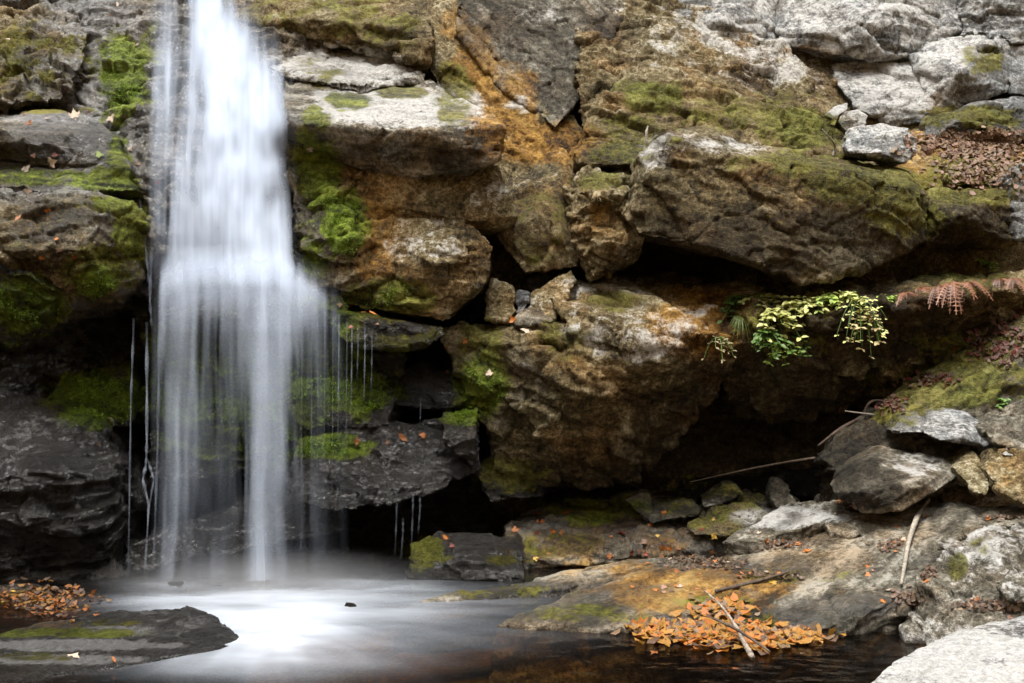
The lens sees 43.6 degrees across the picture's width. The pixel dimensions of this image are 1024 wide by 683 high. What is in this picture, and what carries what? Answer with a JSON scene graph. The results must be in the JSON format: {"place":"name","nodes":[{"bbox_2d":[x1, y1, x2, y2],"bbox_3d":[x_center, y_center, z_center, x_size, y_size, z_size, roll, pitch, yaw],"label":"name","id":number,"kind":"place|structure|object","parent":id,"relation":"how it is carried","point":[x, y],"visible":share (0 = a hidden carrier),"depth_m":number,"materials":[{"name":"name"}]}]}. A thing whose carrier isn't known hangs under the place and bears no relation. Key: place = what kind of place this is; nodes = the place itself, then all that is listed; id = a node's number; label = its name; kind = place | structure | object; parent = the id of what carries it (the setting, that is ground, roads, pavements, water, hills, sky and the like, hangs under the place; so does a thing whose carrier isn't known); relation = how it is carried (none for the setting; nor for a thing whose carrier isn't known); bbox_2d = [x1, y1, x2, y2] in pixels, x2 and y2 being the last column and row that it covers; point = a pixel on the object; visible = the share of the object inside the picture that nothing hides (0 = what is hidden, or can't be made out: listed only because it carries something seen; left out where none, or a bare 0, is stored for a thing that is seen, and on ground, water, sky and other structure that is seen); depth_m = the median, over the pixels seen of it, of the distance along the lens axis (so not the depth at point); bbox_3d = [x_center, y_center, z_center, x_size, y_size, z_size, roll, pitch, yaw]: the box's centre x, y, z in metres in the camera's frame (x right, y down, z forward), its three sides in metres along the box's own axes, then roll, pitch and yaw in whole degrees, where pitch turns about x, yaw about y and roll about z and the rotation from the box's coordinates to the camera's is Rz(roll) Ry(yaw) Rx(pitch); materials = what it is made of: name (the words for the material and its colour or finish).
{"place":"outdoors","nodes":[
{"label":"outdoors","id":0,"kind":"place"},
{"bbox_2d":[0,551,926,682],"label":"pool water","id":1,"kind":"structure","parent":0,"point":[290,617],"depth_m":7.58,"materials":[{"name":"liquid"}]},
{"bbox_2d":[0,583,47,608],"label":"rock slab","id":2,"kind":"object","parent":1,"relation":"in","point":[17,588],"visible":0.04,"depth_m":9.09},
{"bbox_2d":[0,577,125,622],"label":"leaf litter","id":3,"kind":"object","parent":1,"relation":"on","point":[70,604],"visible":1,"depth_m":8.69,"materials":[{"name":"orange plant"}]},
{"bbox_2d":[0,393,159,579],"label":"wet boulder","id":4,"kind":"object","parent":1,"relation":"in","point":[76,502],"visible":0.91,"depth_m":9.61,"materials":[{"name":"stone"}]},
{"bbox_2d":[0,606,238,682],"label":"rock slab","id":5,"kind":"object","parent":1,"relation":"in","point":[42,650],"visible":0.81,"depth_m":7.41,"materials":[{"name":"stone"}]},
{"bbox_2d":[125,490,344,571],"bbox_3d":[-2.187,1.468,10.244,1.689,0.594,0.860,0,0,-8],"label":"rock ledge","id":6,"kind":"object","parent":1,"relation":"in","point":[247,521],"visible":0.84,"depth_m":9.93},
{"bbox_2d":[405,531,525,580],"bbox_3d":[-0.345,1.741,9.814,0.916,0.534,0.719,0,0,0],"label":"mossy boulder","id":7,"kind":"object","parent":1,"relation":"in","point":[479,557],"visible":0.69,"depth_m":9.60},
{"bbox_2d":[421,556,704,601],"bbox_3d":[0.321,1.847,9.118,2.435,0.541,0.534,0,0,-16],"label":"rock slab","id":8,"kind":"object","parent":1,"relation":"in","point":[562,583],"visible":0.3,"depth_m":8.97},
{"bbox_2d":[502,489,799,568],"bbox_3d":[1.124,1.681,10.484,2.431,0.932,1.154,0,0,0],"label":"rock ledge","id":9,"kind":"object","parent":1,"relation":"in","point":[585,539],"visible":0.38,"depth_m":10.24,"materials":[{"name":"stone"}]},
{"bbox_2d":[625,489,652,520],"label":"stone","id":10,"kind":"object","parent":9,"relation":"on","point":[639,500],"visible":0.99,"depth_m":10.45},
{"bbox_2d":[646,498,700,523],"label":"stone","id":11,"kind":"object","parent":9,"relation":"on","point":[680,508],"visible":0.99,"depth_m":10.28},
{"bbox_2d":[543,466,820,503],"bbox_3d":[1.540,1.245,11.482,2.536,0.354,1.210,0,0,10],"label":"rock ledge","id":12,"kind":"object","parent":9,"relation":"on","point":[803,482],"visible":0.41,"depth_m":10.95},
{"bbox_2d":[687,499,766,538],"bbox_3d":[1.692,1.407,10.163,0.627,0.259,0.633,0,0,0],"label":"stone","id":13,"kind":"object","parent":9,"relation":"on","point":[731,518],"visible":0.89,"depth_m":10.05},
{"bbox_2d":[700,480,743,507],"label":"stone","id":14,"kind":"object","parent":13,"relation":"on","point":[723,492],"visible":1,"depth_m":10.42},
{"bbox_2d":[765,476,795,507],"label":"stone","id":15,"kind":"object","parent":9,"relation":"on","point":[777,493],"visible":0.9,"depth_m":10.10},
{"bbox_2d":[610,592,845,654],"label":"leaf litter","id":16,"kind":"object","parent":1,"relation":"on","point":[709,629],"visible":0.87,"depth_m":7.66,"materials":[{"name":"orange plant"}]},
{"bbox_2d":[704,590,754,659],"bbox_3d":[1.273,1.637,7.443,0.066,0.262,0.703,0,0,-13],"label":"birch twig","id":17,"kind":"object","parent":16,"relation":"on","point":[749,651],"visible":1,"depth_m":7.33,"materials":[{"name":"wood"}]},
{"bbox_2d":[712,617,770,652],"bbox_3d":[1.319,1.676,7.325,0.046,0.121,0.456,0,0,-36],"label":"twig","id":18,"kind":"object","parent":16,"relation":"on","point":[743,634],"visible":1,"depth_m":7.34,"materials":[{"name":"wood"}]},
{"bbox_2d":[872,616,1023,682],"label":"rock slab","id":19,"kind":"object","parent":1,"relation":"in","point":[991,652],"visible":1,"depth_m":6.28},
{"bbox_2d":[899,521,1023,644],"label":"boulder","id":20,"kind":"object","parent":1,"relation":"in","point":[980,562],"visible":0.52,"depth_m":7.77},
{"bbox_2d":[996,568,1023,614],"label":"boulder","id":21,"kind":"object","parent":1,"relation":"in","point":[1010,588],"visible":0.54,"depth_m":7.34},
{"bbox_2d":[298,0,1023,536],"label":"cliff","id":22,"kind":"structure","parent":0,"point":[656,260],"depth_m":11.35,"materials":[{"name":"stone"}]},
{"bbox_2d":[0,0,331,275],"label":"bare rock","id":23,"kind":"object","parent":22,"relation":"attached to","point":[155,132],"visible":0.3,"depth_m":11.01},
{"bbox_2d":[166,0,304,313],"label":"waterfall","id":24,"kind":"structure","parent":22,"relation":"attached to","point":[238,168],"depth_m":10.32,"materials":[{"name":"white liquid"}]},
{"bbox_2d":[282,133,396,312],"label":"mossy wall","id":25,"kind":"structure","parent":22,"relation":"attached to","point":[308,176],"depth_m":10.14,"materials":[{"name":"plant"}]},
{"bbox_2d":[427,0,584,182],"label":"stained rock","id":26,"kind":"object","parent":22,"relation":"attached to","point":[530,139],"visible":0.4,"depth_m":11.53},
{"bbox_2d":[495,147,579,275],"bbox_3d":[0.242,-1.136,11.247,0.777,1.155,1.625,0,0,0],"label":"rock wedge","id":27,"kind":"object","parent":22,"relation":"on","point":[534,239],"visible":0.68,"depth_m":10.54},
{"bbox_2d":[456,0,623,129],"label":"bare rock","id":28,"kind":"object","parent":22,"relation":"on","point":[524,53],"visible":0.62,"depth_m":11.87,"materials":[{"name":"stone"}]},
{"bbox_2d":[440,319,649,490],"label":"rock wall","id":29,"kind":"structure","parent":22,"relation":"attached to","point":[552,420],"depth_m":10.11,"materials":[{"name":"stone"}]},
{"bbox_2d":[484,278,515,324],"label":"stone","id":30,"kind":"object","parent":29,"relation":"on","point":[500,297],"visible":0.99,"depth_m":10.29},
{"bbox_2d":[474,454,548,501],"bbox_3d":[-0.009,1.106,10.605,0.626,0.357,0.829,0,0,0],"label":"rock block","id":31,"kind":"object","parent":29,"relation":"on","point":[497,485],"visible":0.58,"depth_m":10.30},
{"bbox_2d":[513,304,552,327],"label":"stone","id":32,"kind":"object","parent":29,"relation":"on","point":[530,316],"visible":0.89,"depth_m":10.11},
{"bbox_2d":[515,290,530,313],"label":"stone","id":33,"kind":"object","parent":32,"relation":"on","point":[522,299],"visible":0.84,"depth_m":10.32,"materials":[{"name":"stone"}]},
{"bbox_2d":[528,270,576,321],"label":"stone","id":34,"kind":"object","parent":32,"relation":"on","point":[559,286],"visible":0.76,"depth_m":10.36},
{"bbox_2d":[572,0,856,160],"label":"rock slab","id":35,"kind":"object","parent":22,"relation":"on","point":[665,33],"visible":0.45,"depth_m":11.89,"materials":[{"name":"stone"}]},
{"bbox_2d":[824,103,847,120],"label":"stone","id":36,"kind":"object","parent":35,"relation":"on","point":[833,112],"visible":1,"depth_m":11.36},
{"bbox_2d":[834,109,867,131],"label":"stone","id":37,"kind":"object","parent":35,"relation":"on","point":[846,121],"visible":0.78,"depth_m":11.30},
{"bbox_2d":[676,0,777,39],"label":"cliff block","id":38,"kind":"structure","parent":22,"relation":"attached to","point":[755,17],"depth_m":12.48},
{"bbox_2d":[617,384,874,505],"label":"rock wall","id":39,"kind":"structure","parent":22,"relation":"attached to","point":[718,438],"depth_m":11.08,"materials":[{"name":"stone"}]},
{"bbox_2d":[685,269,1023,425],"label":"rock wall","id":40,"kind":"structure","parent":22,"relation":"attached to","point":[832,374],"depth_m":10.29,"materials":[{"name":"stone"}]},
{"bbox_2d":[717,293,774,323],"bbox_3d":[1.851,-0.261,10.089,0.511,0.252,0.266,0,0,0],"label":"leafy plant","id":41,"kind":"object","parent":40,"relation":"attached to","point":[734,300],"visible":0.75,"depth_m":10.13,"materials":[{"name":"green plant"}]},
{"bbox_2d":[738,293,788,307],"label":"leafy plant","id":42,"kind":"object","parent":40,"relation":"attached to","point":[764,300],"visible":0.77,"depth_m":10.06,"materials":[{"name":"green plant"}]},
{"bbox_2d":[751,329,796,359],"bbox_3d":[2.006,0.019,9.790,0.355,0.239,0.194,0,0,0],"label":"leafy plant","id":43,"kind":"object","parent":40,"relation":"attached to","point":[762,334],"visible":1,"depth_m":9.82,"materials":[{"name":"green plant"}]},
{"bbox_2d":[620,124,929,286],"bbox_3d":[2.161,-1.112,10.824,2.580,1.374,2.035,0,0,0],"label":"boulder","id":44,"kind":"object","parent":40,"relation":"on","point":[799,217],"visible":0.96,"depth_m":9.95,"materials":[{"name":"stone"}]},
{"bbox_2d":[580,66,846,159],"bbox_3d":[1.735,-1.923,11.384,2.288,1.092,1.568,0,0,0],"label":"mossy boulder","id":45,"kind":"object","parent":44,"relation":"on","point":[635,104],"visible":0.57,"depth_m":11.05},
{"bbox_2d":[841,123,917,166],"bbox_3d":[3.107,-1.675,10.959,0.624,0.388,0.714,0,0,0],"label":"stone","id":46,"kind":"object","parent":44,"relation":"on","point":[878,142],"visible":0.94,"depth_m":10.76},
{"bbox_2d":[757,308,808,341],"bbox_3d":[2.075,-0.129,9.855,0.403,0.270,0.186,0,0,0],"label":"leafy plant","id":47,"kind":"object","parent":40,"relation":"attached to","point":[767,314],"visible":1,"depth_m":9.86,"materials":[{"name":"green plant"}]},
{"bbox_2d":[763,342,803,365],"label":"leafy plant","id":48,"kind":"object","parent":40,"relation":"attached to","point":[778,346],"visible":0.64,"depth_m":9.95,"materials":[{"name":"green plant"}]},
{"bbox_2d":[775,299,808,325],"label":"leafy plant","id":49,"kind":"object","parent":40,"relation":"attached to","point":[791,304],"visible":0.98,"depth_m":9.94,"materials":[{"name":"green plant"}]},
{"bbox_2d":[786,295,828,314],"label":"leafy plant","id":50,"kind":"object","parent":40,"relation":"attached to","point":[806,302],"visible":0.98,"depth_m":9.95,"materials":[{"name":"green plant"}]},
{"bbox_2d":[812,292,838,313],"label":"leafy plant","id":51,"kind":"object","parent":40,"relation":"attached to","point":[832,300],"visible":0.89,"depth_m":9.96,"materials":[{"name":"green plant"}]},
{"bbox_2d":[818,290,858,308],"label":"leafy plant","id":52,"kind":"object","parent":40,"relation":"on","point":[846,294],"visible":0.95,"depth_m":9.97,"materials":[{"name":"green plant"}]},
{"bbox_2d":[834,296,887,342],"bbox_3d":[2.684,-0.172,9.876,0.420,0.372,0.275,0,0,7],"label":"leafy plant","id":53,"kind":"object","parent":40,"relation":"attached to","point":[862,300],"visible":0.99,"depth_m":9.91,"materials":[{"name":"green plant"}]},
{"bbox_2d":[847,310,885,358],"bbox_3d":[2.734,-0.057,9.903,0.320,0.388,0.174,0,0,0],"label":"leafy plant","id":54,"kind":"object","parent":40,"relation":"attached to","point":[875,329],"visible":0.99,"depth_m":9.93,"materials":[{"name":"green plant"}]},
{"bbox_2d":[927,284,961,308],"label":"dry fern","id":55,"kind":"object","parent":40,"relation":"attached to","point":[936,289],"visible":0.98,"depth_m":10.01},
{"bbox_2d":[936,282,977,314],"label":"dry fern","id":56,"kind":"object","parent":40,"relation":"attached to","point":[951,286],"visible":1,"depth_m":9.95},
{"bbox_2d":[775,0,962,62],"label":"cliff block","id":57,"kind":"structure","parent":22,"relation":"attached to","point":[873,31],"depth_m":12.32,"materials":[{"name":"stone"}]},
{"bbox_2d":[830,59,935,126],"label":"cliff block","id":58,"kind":"structure","parent":22,"relation":"attached to","point":[891,93],"depth_m":12.04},
{"bbox_2d":[880,125,1023,194],"bbox_3d":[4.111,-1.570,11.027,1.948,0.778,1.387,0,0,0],"label":"leaf litter","id":59,"kind":"object","parent":22,"relation":"on","point":[991,141],"visible":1,"depth_m":11.45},
{"bbox_2d":[908,34,1013,108],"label":"cliff block","id":60,"kind":"structure","parent":22,"relation":"attached to","point":[957,72],"depth_m":12.06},
{"bbox_2d":[917,185,1017,250],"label":"mossy block","id":61,"kind":"structure","parent":22,"relation":"on","point":[965,219],"depth_m":10.49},
{"bbox_2d":[942,158,990,186],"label":"stone","id":62,"kind":"object","parent":61,"relation":"on","point":[948,177],"visible":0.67,"depth_m":10.85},
{"bbox_2d":[994,163,1023,242],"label":"stone","id":63,"kind":"object","parent":61,"relation":"on","point":[1016,226],"visible":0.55,"depth_m":10.58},
{"bbox_2d":[919,96,1023,144],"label":"cliff block","id":64,"kind":"structure","parent":22,"relation":"attached to","point":[1005,113],"depth_m":11.74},
{"bbox_2d":[953,0,1023,44],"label":"cliff block","id":65,"kind":"structure","parent":22,"relation":"attached to","point":[993,19],"depth_m":12.48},
{"bbox_2d":[1003,45,1023,96],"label":"cliff block","id":66,"kind":"structure","parent":22,"relation":"attached to","point":[1016,81],"depth_m":12.18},
{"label":"ground","id":67,"kind":"structure","parent":0,"visible":0},
{"bbox_2d":[0,268,493,553],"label":"rock wall","id":68,"kind":"structure","parent":67,"relation":"on","point":[38,367],"depth_m":10.89,"materials":[{"name":"stone"}]},
{"bbox_2d":[0,187,158,323],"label":"mossy boulder","id":69,"kind":"object","parent":68,"relation":"on","point":[96,232],"visible":0.73,"depth_m":9.77,"materials":[{"name":"stone"}]},
{"bbox_2d":[0,263,78,342],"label":"mossy rock","id":70,"kind":"object","parent":69,"relation":"attached to","point":[47,297],"visible":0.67,"depth_m":9.75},
{"bbox_2d":[0,155,142,198],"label":"rock ledge","id":71,"kind":"object","parent":69,"relation":"on","point":[113,176],"visible":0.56,"depth_m":10.13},
{"bbox_2d":[0,109,128,166],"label":"rock ledge","id":72,"kind":"object","parent":71,"relation":"on","point":[64,136],"visible":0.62,"depth_m":10.24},
{"bbox_2d":[0,3,89,114],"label":"mossy mound","id":73,"kind":"object","parent":72,"relation":"on","point":[42,57],"visible":0.73,"depth_m":11.02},
{"bbox_2d":[46,359,147,426],"bbox_3d":[-3.402,0.428,10.753,0.834,0.558,1.233,0,0,0],"label":"mossy ledge","id":74,"kind":"object","parent":68,"relation":"attached to","point":[128,373],"visible":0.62,"depth_m":10.35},
{"bbox_2d":[134,294,406,483],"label":"mossy wall","id":75,"kind":"structure","parent":68,"relation":"on","point":[177,412],"depth_m":10.26,"materials":[{"name":"liquid"}]},
{"bbox_2d":[136,269,349,328],"bbox_3d":[-2.128,-0.362,10.594,1.689,0.526,1.178,0,0,0],"label":"rock ledge","id":76,"kind":"object","parent":75,"relation":"on","point":[220,299],"visible":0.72,"depth_m":10.10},
{"bbox_2d":[314,301,444,351],"bbox_3d":[-1.054,-0.121,10.394,1.064,0.413,0.955,0,0,0],"label":"mossy ledge","id":77,"kind":"object","parent":75,"relation":"attached to","point":[386,334],"visible":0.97,"depth_m":9.96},
{"bbox_2d":[369,216,493,320],"bbox_3d":[-0.671,-0.636,10.556,1.039,0.953,1.408,0,0,0],"label":"rock block","id":78,"kind":"object","parent":77,"relation":"on","point":[442,268],"visible":0.92,"depth_m":10.03,"materials":[{"name":"stone"}]},
{"bbox_2d":[352,165,517,236],"bbox_3d":[-0.685,-1.193,10.745,1.474,0.615,1.207,0,0,0],"label":"rock block","id":79,"kind":"object","parent":78,"relation":"on","point":[481,200],"visible":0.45,"depth_m":10.19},
{"bbox_2d":[281,78,506,177],"bbox_3d":[-1.025,-1.836,11.067,1.968,1.105,2.401,0,0,0],"label":"rock slab","id":80,"kind":"object","parent":79,"relation":"on","point":[427,128],"visible":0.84,"depth_m":10.07,"materials":[{"name":"stone"}]},
{"bbox_2d":[268,48,424,93],"bbox_3d":[-1.544,-2.474,11.678,1.633,0.764,1.800,0,0,0],"label":"rock slab","id":81,"kind":"object","parent":80,"relation":"on","point":[350,70],"visible":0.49,"depth_m":11.07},
{"bbox_2d":[232,0,435,79],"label":"mossy boulder","id":82,"kind":"object","parent":81,"relation":"on","point":[400,31],"visible":0.73,"depth_m":11.26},
{"bbox_2d":[284,413,481,510],"bbox_3d":[-1.000,0.940,10.329,1.517,0.731,1.049,0,0,0],"label":"mossy ledge","id":83,"kind":"object","parent":68,"relation":"attached to","point":[373,469],"visible":0.81,"depth_m":9.98,"materials":[{"name":"stone"}]},
{"bbox_2d":[0,50,504,456],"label":"moss","id":84,"kind":"object","parent":83,"relation":"on","point":[225,419],"visible":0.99,"depth_m":10.12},
{"bbox_2d":[282,371,396,429],"bbox_3d":[-1.362,0.461,10.451,0.914,0.519,0.894,0,0,0],"label":"mossy ledge","id":85,"kind":"object","parent":83,"relation":"on","point":[342,411],"visible":0.88,"depth_m":10.08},
{"bbox_2d":[390,360,473,411],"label":"rock ledge","id":86,"kind":"object","parent":83,"relation":"on","point":[426,384],"visible":0.71,"depth_m":10.25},
{"bbox_2d":[442,408,478,467],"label":"mossy block","id":87,"kind":"structure","parent":83,"relation":"on","point":[459,438],"depth_m":9.96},
{"bbox_2d":[551,270,734,471],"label":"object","id":88,"kind":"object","parent":67,"relation":"on","point":[650,337],"depth_m":10.01,"materials":[{"name":"stone"}]},
{"bbox_2d":[560,165,644,281],"bbox_3d":[0.748,-0.980,10.732,0.690,0.986,1.279,0,0,0],"label":"boulder","id":89,"kind":"object","parent":88,"relation":"on","point":[606,241],"visible":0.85,"depth_m":10.26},
{"bbox_2d":[573,140,649,172],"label":"rock ledge","id":90,"kind":"object","parent":89,"relation":"on","point":[607,156],"visible":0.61,"depth_m":10.62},
{"bbox_2d":[701,336,735,362],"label":"leafy plant","id":91,"kind":"object","parent":88,"relation":"attached to","point":[723,339],"visible":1,"depth_m":9.84,"materials":[{"name":"green plant"}]},
{"bbox_2d":[497,561,795,632],"bbox_3d":[0.946,1.915,8.439,1.972,0.775,1.537,0,0,10],"label":"rock slab","id":92,"kind":"object","parent":67,"relation":"on","point":[615,604],"visible":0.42,"depth_m":8.24,"materials":[{"name":"stone"}]},
{"bbox_2d":[715,570,789,592],"bbox_3d":[1.590,1.584,8.447,0.563,0.113,0.034,0,0,-21],"label":"twig","id":93,"kind":"object","parent":92,"relation":"on","point":[731,587],"visible":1,"depth_m":8.42,"materials":[{"name":"wood"}]},
{"bbox_2d":[696,504,1023,634],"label":"rock slab","id":94,"kind":"object","parent":67,"relation":"on","point":[832,563],"visible":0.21,"depth_m":8.51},
{"bbox_2d":[717,553,753,563],"bbox_3d":[1.746,1.631,9.036,1.653,0.380,0.747,0,0,-21],"label":"rock slab","id":95,"kind":"object","parent":94,"relation":"on","point":[739,558],"visible":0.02,"depth_m":9.22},
{"bbox_2d":[722,500,844,555],"bbox_3d":[2.073,1.393,9.492,1.002,0.375,0.529,0,0,-41],"label":"rock slab","id":96,"kind":"object","parent":94,"relation":"on","point":[799,521],"visible":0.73,"depth_m":9.38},
{"bbox_2d":[745,582,896,641],"bbox_3d":[2.132,1.750,8.124,1.789,0.615,0.767,0,0,-35],"label":"rock slab","id":97,"kind":"object","parent":94,"relation":"on","point":[862,611],"visible":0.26,"depth_m":7.86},
{"bbox_2d":[658,500,1023,612],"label":"leaf litter","id":98,"kind":"object","parent":94,"relation":"on","point":[926,575],"visible":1,"depth_m":8.62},
{"bbox_2d":[830,445,955,513],"bbox_3d":[2.762,0.998,9.413,0.896,0.436,0.968,0,0,0],"label":"boulder","id":99,"kind":"object","parent":94,"relation":"on","point":[878,479],"visible":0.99,"depth_m":9.10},
{"bbox_2d":[899,498,930,584],"bbox_3d":[2.782,1.353,8.847,0.049,0.346,1.826,0,0,23],"label":"dead stick","id":100,"kind":"object","parent":94,"relation":"on","point":[914,525],"visible":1,"depth_m":8.63,"materials":[{"name":"brown wood"}]},
{"bbox_2d":[849,501,1023,549],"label":"rock slab","id":101,"kind":"object","parent":94,"relation":"on","point":[966,516],"visible":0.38,"depth_m":8.93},
{"bbox_2d":[823,510,912,539],"bbox_3d":[2.598,1.408,9.146,0.731,0.325,0.466,0,0,31],"label":"rock slab","id":102,"kind":"object","parent":101,"relation":"on","point":[847,524],"visible":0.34,"depth_m":9.13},
{"bbox_2d":[948,448,988,494],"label":"boulder","id":103,"kind":"object","parent":101,"relation":"on","point":[966,466],"visible":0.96,"depth_m":9.13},
{"bbox_2d":[977,447,1023,506],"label":"boulder","id":104,"kind":"object","parent":101,"relation":"on","point":[1004,474],"visible":0.98,"depth_m":8.98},
{"bbox_2d":[919,407,993,446],"bbox_3d":[3.282,0.640,9.696,0.534,0.266,0.898,0,0,0],"label":"boulder","id":105,"kind":"object","parent":104,"relation":"on","point":[949,425],"visible":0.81,"depth_m":9.44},
{"bbox_2d":[974,413,1023,448],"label":"boulder","id":106,"kind":"object","parent":104,"relation":"on","point":[1001,431],"visible":0.93,"depth_m":9.30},
{"bbox_2d":[813,347,1023,514],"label":"mossy slope","id":107,"kind":"structure","parent":67,"relation":"on","point":[977,391],"depth_m":9.91,"materials":[{"name":"stone"}]},
{"bbox_2d":[690,457,814,481],"bbox_3d":[1.916,1.023,10.220,1.008,0.244,0.060,0,0,24],"label":"dead root","id":108,"kind":"object","parent":107,"relation":"on","point":[791,461],"visible":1,"depth_m":10.20,"materials":[{"name":"wood"}]},
{"bbox_2d":[817,405,881,446],"bbox_3d":[2.854,0.585,10.195,1.014,0.475,0.083,0,0,-27],"label":"dead root","id":109,"kind":"object","parent":107,"relation":"on","point":[838,429],"visible":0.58,"depth_m":10.02,"materials":[{"name":"wood"}]},
{"bbox_2d":[884,411,925,433],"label":"boulder","id":110,"kind":"object","parent":107,"relation":"on","point":[910,422],"visible":1,"depth_m":9.66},
{"bbox_2d":[873,315,1023,407],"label":"mossy slope","id":111,"kind":"structure","parent":107,"relation":"on","point":[952,364],"depth_m":10.24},
{"bbox_2d":[871,308,1023,416],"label":"leaf litter","id":112,"kind":"object","parent":111,"relation":"on","point":[1016,349],"visible":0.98,"depth_m":10.20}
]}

